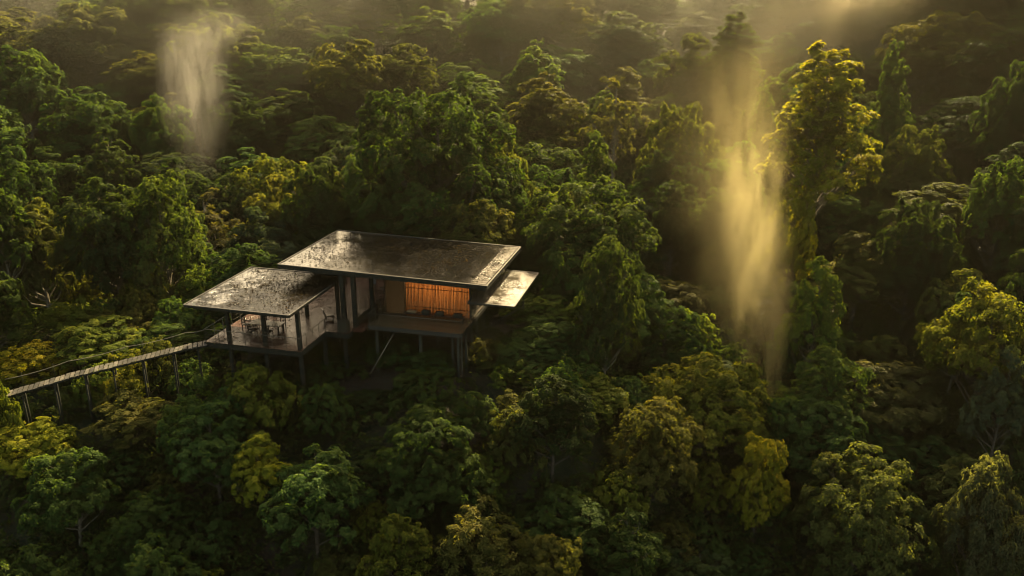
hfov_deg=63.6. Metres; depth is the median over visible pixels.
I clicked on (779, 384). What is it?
bush
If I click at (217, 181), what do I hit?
tree
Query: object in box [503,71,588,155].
tree
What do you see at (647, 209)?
tree
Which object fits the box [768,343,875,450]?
tree
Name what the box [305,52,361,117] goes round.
tree
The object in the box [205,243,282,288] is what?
tree
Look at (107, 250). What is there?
tree
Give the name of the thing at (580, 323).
bush
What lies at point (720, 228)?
tree
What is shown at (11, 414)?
bush
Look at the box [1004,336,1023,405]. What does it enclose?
tree
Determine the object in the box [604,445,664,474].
bush
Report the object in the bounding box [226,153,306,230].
tree
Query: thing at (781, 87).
tree
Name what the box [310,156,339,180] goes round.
tree
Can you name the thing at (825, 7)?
tree
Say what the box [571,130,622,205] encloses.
tree
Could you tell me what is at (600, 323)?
tree
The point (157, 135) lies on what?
tree
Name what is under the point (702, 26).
tree
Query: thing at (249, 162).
tree
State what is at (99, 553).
bush
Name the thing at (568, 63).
tree
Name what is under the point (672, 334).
tree
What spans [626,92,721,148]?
tree
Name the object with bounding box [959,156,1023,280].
tree
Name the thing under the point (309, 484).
tree
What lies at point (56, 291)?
bush
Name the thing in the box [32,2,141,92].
tree
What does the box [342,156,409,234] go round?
tree
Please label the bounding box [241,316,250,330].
dining chair
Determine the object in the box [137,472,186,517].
bush
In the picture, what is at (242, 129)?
tree
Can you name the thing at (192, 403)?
bush
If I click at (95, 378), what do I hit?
bush
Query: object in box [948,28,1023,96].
tree
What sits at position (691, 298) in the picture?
tree
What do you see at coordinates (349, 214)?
tree
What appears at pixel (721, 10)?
tree
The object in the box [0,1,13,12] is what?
tree
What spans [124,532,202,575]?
tree
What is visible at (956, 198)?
bush
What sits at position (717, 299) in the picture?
bush
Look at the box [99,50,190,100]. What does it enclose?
tree
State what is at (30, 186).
tree
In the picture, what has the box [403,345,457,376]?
bush
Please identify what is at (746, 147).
tree
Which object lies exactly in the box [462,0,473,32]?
tree
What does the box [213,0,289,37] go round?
tree
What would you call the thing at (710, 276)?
bush
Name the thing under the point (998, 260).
tree
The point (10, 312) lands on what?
tree
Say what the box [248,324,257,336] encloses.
dining chair
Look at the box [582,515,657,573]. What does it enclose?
bush
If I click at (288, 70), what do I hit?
tree
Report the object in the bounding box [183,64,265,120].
tree
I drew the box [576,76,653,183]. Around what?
tree
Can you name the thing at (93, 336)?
tree
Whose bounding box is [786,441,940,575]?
tree
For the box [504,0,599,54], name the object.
tree
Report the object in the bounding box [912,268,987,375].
tree
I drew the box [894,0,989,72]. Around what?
tree
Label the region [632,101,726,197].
tree
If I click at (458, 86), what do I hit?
tree
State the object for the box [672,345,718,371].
bush
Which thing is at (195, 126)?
tree
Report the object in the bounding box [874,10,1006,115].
tree
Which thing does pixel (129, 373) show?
bush
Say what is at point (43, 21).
tree
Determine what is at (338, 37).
tree
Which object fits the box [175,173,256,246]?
tree
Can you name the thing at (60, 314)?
bush
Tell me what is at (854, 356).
bush
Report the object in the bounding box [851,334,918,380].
bush
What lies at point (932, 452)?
tree
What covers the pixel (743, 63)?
tree
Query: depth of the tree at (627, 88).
134.90 m
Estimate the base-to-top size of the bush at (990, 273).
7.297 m
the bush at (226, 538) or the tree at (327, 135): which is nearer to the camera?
the bush at (226, 538)
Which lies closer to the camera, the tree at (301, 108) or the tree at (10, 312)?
the tree at (10, 312)
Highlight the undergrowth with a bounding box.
[0,18,1023,575]
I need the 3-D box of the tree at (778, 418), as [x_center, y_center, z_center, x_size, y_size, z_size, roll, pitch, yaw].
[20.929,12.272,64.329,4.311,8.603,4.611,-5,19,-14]
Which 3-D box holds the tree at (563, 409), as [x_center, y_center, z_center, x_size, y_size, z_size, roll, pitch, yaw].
[2.704,10.353,57.097,6.908,9.696,6.860,-3,19,-8]
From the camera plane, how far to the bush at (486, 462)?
57.01 m
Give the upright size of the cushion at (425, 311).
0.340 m
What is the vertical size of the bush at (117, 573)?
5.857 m
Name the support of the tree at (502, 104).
on the terrain
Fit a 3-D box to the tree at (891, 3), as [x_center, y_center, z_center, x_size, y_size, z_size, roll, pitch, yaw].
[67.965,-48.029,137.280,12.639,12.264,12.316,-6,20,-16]
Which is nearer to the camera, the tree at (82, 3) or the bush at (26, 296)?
the bush at (26, 296)
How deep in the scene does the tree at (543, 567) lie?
50.53 m
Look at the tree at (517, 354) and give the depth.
64.20 m
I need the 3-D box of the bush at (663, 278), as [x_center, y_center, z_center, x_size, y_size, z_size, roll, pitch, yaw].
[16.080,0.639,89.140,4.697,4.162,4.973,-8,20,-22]
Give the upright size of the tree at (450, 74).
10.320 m
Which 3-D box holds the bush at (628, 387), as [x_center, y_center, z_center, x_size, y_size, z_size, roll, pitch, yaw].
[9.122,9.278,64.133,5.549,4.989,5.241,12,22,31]
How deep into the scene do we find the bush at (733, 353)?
73.55 m
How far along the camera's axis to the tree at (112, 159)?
109.21 m
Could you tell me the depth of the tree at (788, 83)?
135.94 m
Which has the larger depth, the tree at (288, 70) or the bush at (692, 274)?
the tree at (288, 70)
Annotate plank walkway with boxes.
[5,329,207,438]
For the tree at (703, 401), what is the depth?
62.52 m
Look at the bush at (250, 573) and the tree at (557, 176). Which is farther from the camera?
the tree at (557, 176)
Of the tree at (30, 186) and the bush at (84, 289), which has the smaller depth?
the bush at (84, 289)
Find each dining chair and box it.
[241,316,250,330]
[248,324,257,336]
[267,326,272,337]
[277,317,285,329]
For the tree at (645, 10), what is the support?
on the terrain
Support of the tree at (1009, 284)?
on the terrain
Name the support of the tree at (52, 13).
on the terrain
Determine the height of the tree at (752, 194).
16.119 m
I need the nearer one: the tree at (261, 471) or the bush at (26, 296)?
the tree at (261, 471)
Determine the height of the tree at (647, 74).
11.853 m
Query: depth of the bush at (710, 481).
61.09 m
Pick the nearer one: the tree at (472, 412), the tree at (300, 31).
the tree at (472, 412)
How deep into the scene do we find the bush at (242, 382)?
59.69 m
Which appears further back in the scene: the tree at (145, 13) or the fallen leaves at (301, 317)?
the tree at (145, 13)
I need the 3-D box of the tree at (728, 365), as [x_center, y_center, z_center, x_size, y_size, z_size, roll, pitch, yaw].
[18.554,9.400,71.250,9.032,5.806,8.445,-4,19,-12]
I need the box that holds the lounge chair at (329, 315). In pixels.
[321,308,333,320]
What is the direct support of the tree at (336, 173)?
on the terrain
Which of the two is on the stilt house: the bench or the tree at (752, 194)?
the bench
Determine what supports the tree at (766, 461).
on the terrain
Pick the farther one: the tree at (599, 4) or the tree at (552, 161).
the tree at (599, 4)
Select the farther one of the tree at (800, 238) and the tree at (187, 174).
the tree at (187, 174)
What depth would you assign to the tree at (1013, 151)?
81.55 m
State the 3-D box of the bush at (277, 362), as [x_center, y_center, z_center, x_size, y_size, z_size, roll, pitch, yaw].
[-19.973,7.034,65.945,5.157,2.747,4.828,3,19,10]
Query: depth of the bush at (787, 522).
61.41 m
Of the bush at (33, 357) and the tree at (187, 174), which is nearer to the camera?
the bush at (33, 357)
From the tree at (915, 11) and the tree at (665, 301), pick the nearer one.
the tree at (665, 301)
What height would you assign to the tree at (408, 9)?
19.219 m
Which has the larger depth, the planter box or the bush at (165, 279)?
the bush at (165, 279)
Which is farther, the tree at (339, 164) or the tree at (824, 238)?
the tree at (339, 164)
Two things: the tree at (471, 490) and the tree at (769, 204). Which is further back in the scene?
the tree at (769, 204)
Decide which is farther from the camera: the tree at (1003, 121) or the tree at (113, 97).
the tree at (113, 97)
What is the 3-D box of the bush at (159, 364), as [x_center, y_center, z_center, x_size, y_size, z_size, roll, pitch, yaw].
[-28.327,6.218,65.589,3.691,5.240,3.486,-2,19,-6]
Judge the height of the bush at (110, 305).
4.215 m
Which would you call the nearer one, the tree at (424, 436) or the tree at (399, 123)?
the tree at (424, 436)
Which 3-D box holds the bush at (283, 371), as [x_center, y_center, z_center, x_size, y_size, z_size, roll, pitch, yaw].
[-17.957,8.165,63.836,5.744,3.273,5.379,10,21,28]
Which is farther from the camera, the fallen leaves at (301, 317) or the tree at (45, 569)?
the fallen leaves at (301, 317)
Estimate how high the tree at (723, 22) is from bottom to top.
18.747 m
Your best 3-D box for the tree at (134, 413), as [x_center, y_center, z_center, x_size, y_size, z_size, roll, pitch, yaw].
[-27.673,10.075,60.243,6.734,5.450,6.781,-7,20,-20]
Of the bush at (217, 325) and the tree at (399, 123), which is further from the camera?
the tree at (399, 123)
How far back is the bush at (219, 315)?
70.28 m
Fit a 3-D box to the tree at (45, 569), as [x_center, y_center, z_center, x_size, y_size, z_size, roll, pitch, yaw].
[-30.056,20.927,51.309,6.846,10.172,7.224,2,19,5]
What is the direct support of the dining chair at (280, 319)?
on the stilt house
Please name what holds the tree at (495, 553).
on the terrain
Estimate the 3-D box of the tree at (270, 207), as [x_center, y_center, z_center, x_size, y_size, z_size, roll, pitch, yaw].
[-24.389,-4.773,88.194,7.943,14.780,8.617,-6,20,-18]
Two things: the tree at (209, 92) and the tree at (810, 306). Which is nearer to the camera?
the tree at (810, 306)
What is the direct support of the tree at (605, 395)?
on the terrain
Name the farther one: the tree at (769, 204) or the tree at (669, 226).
the tree at (769, 204)
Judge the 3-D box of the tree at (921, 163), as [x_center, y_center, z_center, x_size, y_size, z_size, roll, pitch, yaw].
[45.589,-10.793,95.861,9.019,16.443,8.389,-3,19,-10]
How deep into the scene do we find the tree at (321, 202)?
81.61 m
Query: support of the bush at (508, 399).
on the terrain
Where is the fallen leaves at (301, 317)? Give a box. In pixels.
[223,286,377,343]
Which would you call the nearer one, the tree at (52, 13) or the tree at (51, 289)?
the tree at (51, 289)
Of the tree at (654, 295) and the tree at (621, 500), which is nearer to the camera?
the tree at (621, 500)
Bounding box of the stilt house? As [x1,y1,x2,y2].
[183,230,538,415]
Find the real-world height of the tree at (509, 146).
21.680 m
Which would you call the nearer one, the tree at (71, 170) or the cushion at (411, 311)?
the cushion at (411, 311)
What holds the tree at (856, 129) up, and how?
on the terrain
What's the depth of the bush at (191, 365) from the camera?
64.34 m
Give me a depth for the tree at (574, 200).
90.94 m
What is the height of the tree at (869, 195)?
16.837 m
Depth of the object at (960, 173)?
98.84 m
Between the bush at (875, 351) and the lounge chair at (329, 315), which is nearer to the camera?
the lounge chair at (329, 315)
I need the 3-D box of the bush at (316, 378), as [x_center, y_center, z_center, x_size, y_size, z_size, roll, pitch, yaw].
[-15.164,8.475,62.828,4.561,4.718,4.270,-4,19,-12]
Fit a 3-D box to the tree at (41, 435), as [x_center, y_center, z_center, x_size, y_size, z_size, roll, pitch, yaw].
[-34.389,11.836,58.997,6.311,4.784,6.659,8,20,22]
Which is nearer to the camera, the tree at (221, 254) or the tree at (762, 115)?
the tree at (221, 254)
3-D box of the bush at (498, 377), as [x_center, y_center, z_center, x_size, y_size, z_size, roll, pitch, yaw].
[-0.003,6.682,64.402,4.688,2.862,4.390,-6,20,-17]
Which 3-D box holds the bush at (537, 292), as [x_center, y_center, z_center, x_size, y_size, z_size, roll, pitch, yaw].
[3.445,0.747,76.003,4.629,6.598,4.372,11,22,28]
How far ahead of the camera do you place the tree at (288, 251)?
78.36 m
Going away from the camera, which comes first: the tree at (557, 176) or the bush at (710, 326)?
the bush at (710, 326)
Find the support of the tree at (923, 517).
on the terrain
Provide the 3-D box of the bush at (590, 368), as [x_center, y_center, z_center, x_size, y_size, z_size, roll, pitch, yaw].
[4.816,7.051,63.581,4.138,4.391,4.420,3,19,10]
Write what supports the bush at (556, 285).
on the terrain
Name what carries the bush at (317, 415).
on the terrain
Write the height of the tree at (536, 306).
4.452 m
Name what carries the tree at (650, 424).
on the terrain
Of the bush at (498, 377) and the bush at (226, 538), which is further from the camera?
the bush at (498, 377)
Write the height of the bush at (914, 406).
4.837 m
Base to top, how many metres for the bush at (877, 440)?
6.467 m
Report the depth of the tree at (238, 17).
165.18 m
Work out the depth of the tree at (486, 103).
114.40 m
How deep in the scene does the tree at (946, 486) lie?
59.82 m
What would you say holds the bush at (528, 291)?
on the terrain
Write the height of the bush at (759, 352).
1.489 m
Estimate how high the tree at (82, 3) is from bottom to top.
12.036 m
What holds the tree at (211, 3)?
on the terrain
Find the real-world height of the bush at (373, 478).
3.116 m
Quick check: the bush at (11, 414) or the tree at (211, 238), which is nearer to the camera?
the bush at (11, 414)
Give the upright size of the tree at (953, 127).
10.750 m
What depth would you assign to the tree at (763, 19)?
163.01 m
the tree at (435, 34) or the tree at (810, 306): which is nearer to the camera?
the tree at (810, 306)
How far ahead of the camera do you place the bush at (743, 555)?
58.98 m
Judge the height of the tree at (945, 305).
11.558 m
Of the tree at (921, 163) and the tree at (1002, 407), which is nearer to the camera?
the tree at (1002, 407)
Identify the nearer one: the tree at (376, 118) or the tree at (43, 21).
the tree at (376, 118)
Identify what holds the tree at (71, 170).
on the terrain
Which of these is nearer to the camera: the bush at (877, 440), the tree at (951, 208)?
the bush at (877, 440)
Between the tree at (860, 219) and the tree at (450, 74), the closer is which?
the tree at (860, 219)
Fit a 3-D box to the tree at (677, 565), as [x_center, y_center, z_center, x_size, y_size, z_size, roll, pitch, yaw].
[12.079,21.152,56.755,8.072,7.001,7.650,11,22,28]
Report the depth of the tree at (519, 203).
78.90 m
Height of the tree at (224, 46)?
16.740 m
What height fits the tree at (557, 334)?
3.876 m
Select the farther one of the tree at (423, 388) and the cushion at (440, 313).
the cushion at (440, 313)
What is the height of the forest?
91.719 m
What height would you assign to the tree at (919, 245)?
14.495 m
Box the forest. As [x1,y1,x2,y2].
[0,0,1023,207]
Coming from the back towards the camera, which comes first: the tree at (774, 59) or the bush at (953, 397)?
the tree at (774, 59)
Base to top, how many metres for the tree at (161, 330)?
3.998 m
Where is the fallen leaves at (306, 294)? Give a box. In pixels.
[196,268,336,312]
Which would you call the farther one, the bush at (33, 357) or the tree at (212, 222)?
the tree at (212, 222)
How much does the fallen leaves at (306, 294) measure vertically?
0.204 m
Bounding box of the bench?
[403,311,464,321]
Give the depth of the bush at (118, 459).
57.69 m
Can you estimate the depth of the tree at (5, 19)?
155.67 m
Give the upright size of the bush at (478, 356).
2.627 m
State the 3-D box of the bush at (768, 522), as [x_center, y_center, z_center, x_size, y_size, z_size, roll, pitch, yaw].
[18.046,16.037,61.902,5.082,6.414,4.800,-5,20,-15]
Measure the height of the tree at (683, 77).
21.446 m
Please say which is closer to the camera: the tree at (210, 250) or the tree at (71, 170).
the tree at (210, 250)
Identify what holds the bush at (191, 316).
on the terrain
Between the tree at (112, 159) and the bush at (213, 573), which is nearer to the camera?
the bush at (213, 573)
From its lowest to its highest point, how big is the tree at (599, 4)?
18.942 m
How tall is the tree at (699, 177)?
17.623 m
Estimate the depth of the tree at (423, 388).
60.21 m
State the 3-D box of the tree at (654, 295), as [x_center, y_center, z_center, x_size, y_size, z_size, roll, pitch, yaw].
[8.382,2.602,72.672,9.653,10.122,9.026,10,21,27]
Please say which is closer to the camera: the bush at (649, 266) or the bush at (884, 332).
the bush at (884, 332)
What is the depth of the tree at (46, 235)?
75.24 m
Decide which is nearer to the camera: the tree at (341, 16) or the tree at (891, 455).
the tree at (891, 455)
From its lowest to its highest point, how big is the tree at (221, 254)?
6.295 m
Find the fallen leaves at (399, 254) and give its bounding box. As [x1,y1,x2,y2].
[284,232,513,280]
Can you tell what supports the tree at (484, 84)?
on the terrain
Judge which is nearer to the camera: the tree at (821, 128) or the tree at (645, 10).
the tree at (821, 128)
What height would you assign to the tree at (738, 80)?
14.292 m
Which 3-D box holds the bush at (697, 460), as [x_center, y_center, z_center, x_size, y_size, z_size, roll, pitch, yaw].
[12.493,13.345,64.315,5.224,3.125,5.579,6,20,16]
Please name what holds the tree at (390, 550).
on the terrain
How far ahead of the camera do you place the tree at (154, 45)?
153.42 m
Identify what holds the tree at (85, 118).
on the terrain
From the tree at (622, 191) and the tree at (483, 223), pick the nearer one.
the tree at (483, 223)
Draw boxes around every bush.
[0,339,72,394]
[0,380,26,457]
[1,280,44,302]
[22,445,110,496]
[33,288,67,308]
[39,295,106,333]
[59,275,108,306]
[68,360,124,409]
[77,446,158,502]
[80,344,136,375]
[81,348,156,405]
[82,529,129,575]
[83,297,125,326]
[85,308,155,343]
[108,569,128,575]
[117,287,158,336]
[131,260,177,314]
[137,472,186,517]
[138,335,179,388]
[151,295,214,344]
[156,262,177,297]
[156,374,260,469]
[168,358,219,396]
[169,259,206,295]
[169,498,244,570]
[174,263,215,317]
[177,567,223,575]
[198,315,235,356]
[201,285,246,331]
[215,361,311,446]
[231,571,258,575]
[236,355,299,384]
[255,367,321,400]
[284,368,337,418]
[297,383,358,445]
[338,450,393,500]
[350,500,389,545]
[353,550,395,575]
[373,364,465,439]
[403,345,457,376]
[463,451,510,506]
[468,337,514,369]
[487,358,543,390]
[488,388,525,441]
[516,266,539,294]
[529,269,573,301]
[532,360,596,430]
[540,266,579,320]
[549,316,583,342]
[553,351,600,389]
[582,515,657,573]
[589,320,642,376]
[596,372,655,433]
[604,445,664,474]
[639,256,661,277]
[648,274,677,294]
[651,436,702,476]
[660,308,721,356]
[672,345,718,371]
[682,257,721,284]
[685,459,735,518]
[688,282,733,317]
[694,244,742,298]
[709,343,766,390]
[717,468,789,529]
[718,540,772,575]
[727,244,785,300]
[740,345,771,360]
[761,353,800,394]
[761,380,801,421]
[765,262,799,292]
[772,279,816,311]
[779,508,840,549]
[832,419,906,489]
[844,351,870,386]
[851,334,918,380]
[861,329,896,344]
[883,381,921,424]
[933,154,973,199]
[935,235,978,285]
[945,380,1013,426]
[947,192,959,200]
[953,266,1000,298]
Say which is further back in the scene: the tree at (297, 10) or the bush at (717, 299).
the tree at (297, 10)
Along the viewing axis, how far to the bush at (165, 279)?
80.86 m
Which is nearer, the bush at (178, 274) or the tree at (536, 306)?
the tree at (536, 306)
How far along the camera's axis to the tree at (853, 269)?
77.52 m
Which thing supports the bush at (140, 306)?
on the terrain
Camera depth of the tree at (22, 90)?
130.34 m
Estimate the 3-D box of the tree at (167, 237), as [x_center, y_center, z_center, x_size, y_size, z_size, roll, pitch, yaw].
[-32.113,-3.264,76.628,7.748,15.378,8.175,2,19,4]
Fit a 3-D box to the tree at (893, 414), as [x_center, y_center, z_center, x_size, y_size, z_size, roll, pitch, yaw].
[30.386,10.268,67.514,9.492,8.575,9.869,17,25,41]
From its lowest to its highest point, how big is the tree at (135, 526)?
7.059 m
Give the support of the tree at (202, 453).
on the terrain
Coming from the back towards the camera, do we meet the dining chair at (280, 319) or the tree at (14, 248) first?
the tree at (14, 248)
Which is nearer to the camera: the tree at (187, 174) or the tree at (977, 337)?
the tree at (977, 337)
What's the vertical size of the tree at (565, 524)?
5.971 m
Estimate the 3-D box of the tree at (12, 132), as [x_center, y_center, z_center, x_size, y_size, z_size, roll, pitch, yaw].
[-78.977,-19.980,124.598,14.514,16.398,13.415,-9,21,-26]
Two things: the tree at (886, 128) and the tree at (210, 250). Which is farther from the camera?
the tree at (886, 128)
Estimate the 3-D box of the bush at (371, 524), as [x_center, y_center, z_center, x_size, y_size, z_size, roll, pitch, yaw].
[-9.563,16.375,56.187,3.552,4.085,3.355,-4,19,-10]
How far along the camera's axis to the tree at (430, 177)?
78.12 m
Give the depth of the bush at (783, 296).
82.38 m
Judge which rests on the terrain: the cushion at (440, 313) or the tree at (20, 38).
the tree at (20, 38)
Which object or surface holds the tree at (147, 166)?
on the terrain
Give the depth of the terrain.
66.10 m
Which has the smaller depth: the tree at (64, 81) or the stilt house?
the stilt house
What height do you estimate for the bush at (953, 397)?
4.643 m
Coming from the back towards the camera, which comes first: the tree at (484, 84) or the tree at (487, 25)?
the tree at (487, 25)
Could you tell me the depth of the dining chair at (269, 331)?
62.84 m
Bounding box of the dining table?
[247,319,284,334]
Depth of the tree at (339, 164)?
116.50 m
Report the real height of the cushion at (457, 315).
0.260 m
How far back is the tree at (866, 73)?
133.58 m
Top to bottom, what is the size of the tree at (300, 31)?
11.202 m
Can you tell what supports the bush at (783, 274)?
on the terrain
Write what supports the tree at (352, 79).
on the terrain
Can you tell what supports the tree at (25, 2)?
on the terrain
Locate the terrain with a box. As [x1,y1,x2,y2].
[0,0,1023,575]
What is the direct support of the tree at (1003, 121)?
on the terrain
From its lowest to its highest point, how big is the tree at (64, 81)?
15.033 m
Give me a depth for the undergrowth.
61.14 m
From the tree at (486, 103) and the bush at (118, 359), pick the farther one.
the tree at (486, 103)
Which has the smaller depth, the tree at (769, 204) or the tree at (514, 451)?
the tree at (514, 451)
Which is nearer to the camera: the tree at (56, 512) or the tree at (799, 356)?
the tree at (56, 512)
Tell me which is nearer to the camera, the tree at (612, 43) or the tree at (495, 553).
the tree at (495, 553)
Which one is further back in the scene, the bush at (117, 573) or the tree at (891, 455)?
the tree at (891, 455)
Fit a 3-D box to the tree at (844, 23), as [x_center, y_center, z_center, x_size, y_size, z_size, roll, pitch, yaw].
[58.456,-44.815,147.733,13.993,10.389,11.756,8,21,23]
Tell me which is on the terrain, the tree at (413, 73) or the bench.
the tree at (413, 73)
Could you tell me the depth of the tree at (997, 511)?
53.75 m
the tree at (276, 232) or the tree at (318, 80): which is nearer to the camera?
the tree at (276, 232)
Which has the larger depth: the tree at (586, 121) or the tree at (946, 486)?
the tree at (586, 121)
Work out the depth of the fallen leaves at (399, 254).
68.02 m
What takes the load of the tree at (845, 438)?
on the terrain
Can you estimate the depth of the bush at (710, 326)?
75.39 m
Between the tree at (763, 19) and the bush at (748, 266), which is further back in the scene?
the tree at (763, 19)
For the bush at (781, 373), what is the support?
on the terrain
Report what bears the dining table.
on the stilt house
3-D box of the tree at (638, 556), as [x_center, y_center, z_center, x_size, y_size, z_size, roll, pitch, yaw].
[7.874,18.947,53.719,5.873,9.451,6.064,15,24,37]
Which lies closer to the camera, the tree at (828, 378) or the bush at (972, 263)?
the tree at (828, 378)
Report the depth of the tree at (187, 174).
108.02 m
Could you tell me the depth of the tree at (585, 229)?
73.52 m
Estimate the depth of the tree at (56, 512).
53.79 m
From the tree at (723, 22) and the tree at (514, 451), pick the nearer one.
the tree at (514, 451)
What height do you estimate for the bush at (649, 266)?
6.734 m
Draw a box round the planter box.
[337,319,349,332]
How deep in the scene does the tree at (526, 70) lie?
138.42 m
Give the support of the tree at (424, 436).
on the terrain
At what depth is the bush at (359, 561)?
53.16 m
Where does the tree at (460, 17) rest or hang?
on the terrain
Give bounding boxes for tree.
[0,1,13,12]
[0,7,56,31]
[0,16,20,36]
[0,16,82,88]
[0,44,72,159]
[0,66,73,136]
[0,105,41,165]
[0,145,58,224]
[0,187,39,328]
[0,197,78,319]
[0,271,36,347]
[0,416,82,478]
[0,543,83,575]
[3,0,50,8]
[9,446,121,558]
[20,145,92,209]
[20,221,96,301]
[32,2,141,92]
[36,91,139,159]
[43,0,75,19]
[50,315,145,369]
[51,177,159,306]
[53,0,114,20]
[59,84,138,113]
[68,160,138,202]
[80,127,146,210]
[80,388,180,452]
[90,0,208,43]
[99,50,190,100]
[103,485,197,575]
[115,169,207,300]
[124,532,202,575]
[127,323,200,359]
[128,92,212,138]
[128,93,194,163]
[130,23,194,66]
[134,151,220,193]
[153,157,204,204]
[160,0,222,18]
[160,12,269,84]
[161,208,219,259]
[161,210,217,276]
[167,400,259,503]
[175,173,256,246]
[181,173,266,234]
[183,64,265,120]
[186,187,246,253]
[192,0,257,33]
[199,247,232,280]
[201,97,282,163]
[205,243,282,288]
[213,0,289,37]
[216,147,282,184]
[225,206,298,255]
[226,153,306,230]
[228,43,318,105]
[230,432,291,508]
[242,174,307,246]
[252,88,327,159]
[256,442,378,566]
[257,237,300,270]
[272,0,334,27]
[273,12,331,48]
[279,161,358,252]
[281,115,356,162]
[296,167,344,195]
[299,25,375,59]
[303,39,395,131]
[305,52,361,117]
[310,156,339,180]
[319,3,373,36]
[321,142,357,171]
[339,191,387,233]
[340,86,526,238]
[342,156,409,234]
[343,90,402,203]
[354,513,435,575]
[360,0,462,19]
[362,398,481,518]
[376,43,443,104]
[380,113,413,139]
[391,6,467,63]
[422,493,535,575]
[435,467,511,524]
[436,59,505,93]
[436,198,516,269]
[439,71,486,133]
[445,391,497,453]
[446,92,522,167]
[454,1,508,54]
[454,74,515,112]
[461,0,541,77]
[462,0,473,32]
[475,82,504,119]
[483,406,547,473]
[488,129,535,215]
[490,336,555,373]
[498,194,555,271]
[498,290,568,328]
[501,314,579,359]
[502,39,565,108]
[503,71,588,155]
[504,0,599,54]
[505,139,587,185]
[505,374,600,486]
[512,484,610,561]
[516,530,583,575]
[518,45,603,93]
[519,175,661,299]
[523,164,585,214]
[528,186,587,263]
[560,365,631,425]
[561,260,665,341]
[563,234,645,373]
[564,0,624,45]
[568,90,641,166]
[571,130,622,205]
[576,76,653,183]
[578,10,670,77]
[583,466,651,527]
[588,507,670,575]
[597,66,656,158]
[604,0,691,33]
[604,395,706,516]
[614,180,641,229]
[617,182,702,276]
[623,148,715,276]
[623,277,676,327]
[624,306,708,377]
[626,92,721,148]
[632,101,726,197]
[635,57,680,97]
[640,351,772,469]
[648,164,698,276]
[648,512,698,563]
[650,32,741,127]
[650,278,713,314]
[651,539,733,575]
[654,11,728,55]
[677,187,760,300]
[687,0,725,26]
[687,165,765,258]
[693,9,765,163]
[694,0,758,24]
[703,141,768,261]
[704,50,764,123]
[704,356,775,428]
[720,430,791,544]
[726,0,793,38]
[736,85,779,193]
[739,62,813,183]
[743,33,809,78]
[746,396,810,482]
[753,188,787,248]
[754,40,883,288]
[759,192,843,279]
[760,320,857,381]
[761,76,854,98]
[762,181,817,307]
[767,394,868,487]
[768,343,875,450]
[773,255,846,377]
[779,0,856,34]
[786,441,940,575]
[795,132,893,222]
[800,7,880,60]
[801,93,875,153]
[810,230,901,331]
[812,190,894,258]
[822,50,884,95]
[837,359,955,433]
[850,91,879,127]
[860,39,915,203]
[861,435,923,488]
[868,124,956,223]
[870,195,970,337]
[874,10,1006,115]
[874,488,960,574]
[879,181,996,260]
[883,0,909,7]
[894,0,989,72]
[899,434,959,500]
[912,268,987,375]
[914,276,1023,446]
[915,95,1020,173]
[919,291,985,406]
[919,453,1012,545]
[930,450,1023,575]
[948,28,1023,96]
[956,344,1023,456]
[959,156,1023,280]
[967,142,1023,192]
[968,59,1023,163]
[985,248,1023,335]
[991,207,1023,294]
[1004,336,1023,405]
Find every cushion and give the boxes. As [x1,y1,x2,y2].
[406,309,416,312]
[420,309,430,313]
[435,311,444,315]
[452,313,462,316]
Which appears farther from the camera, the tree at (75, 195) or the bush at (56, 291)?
the tree at (75, 195)
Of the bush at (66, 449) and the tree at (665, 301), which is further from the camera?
the tree at (665, 301)
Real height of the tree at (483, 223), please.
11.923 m

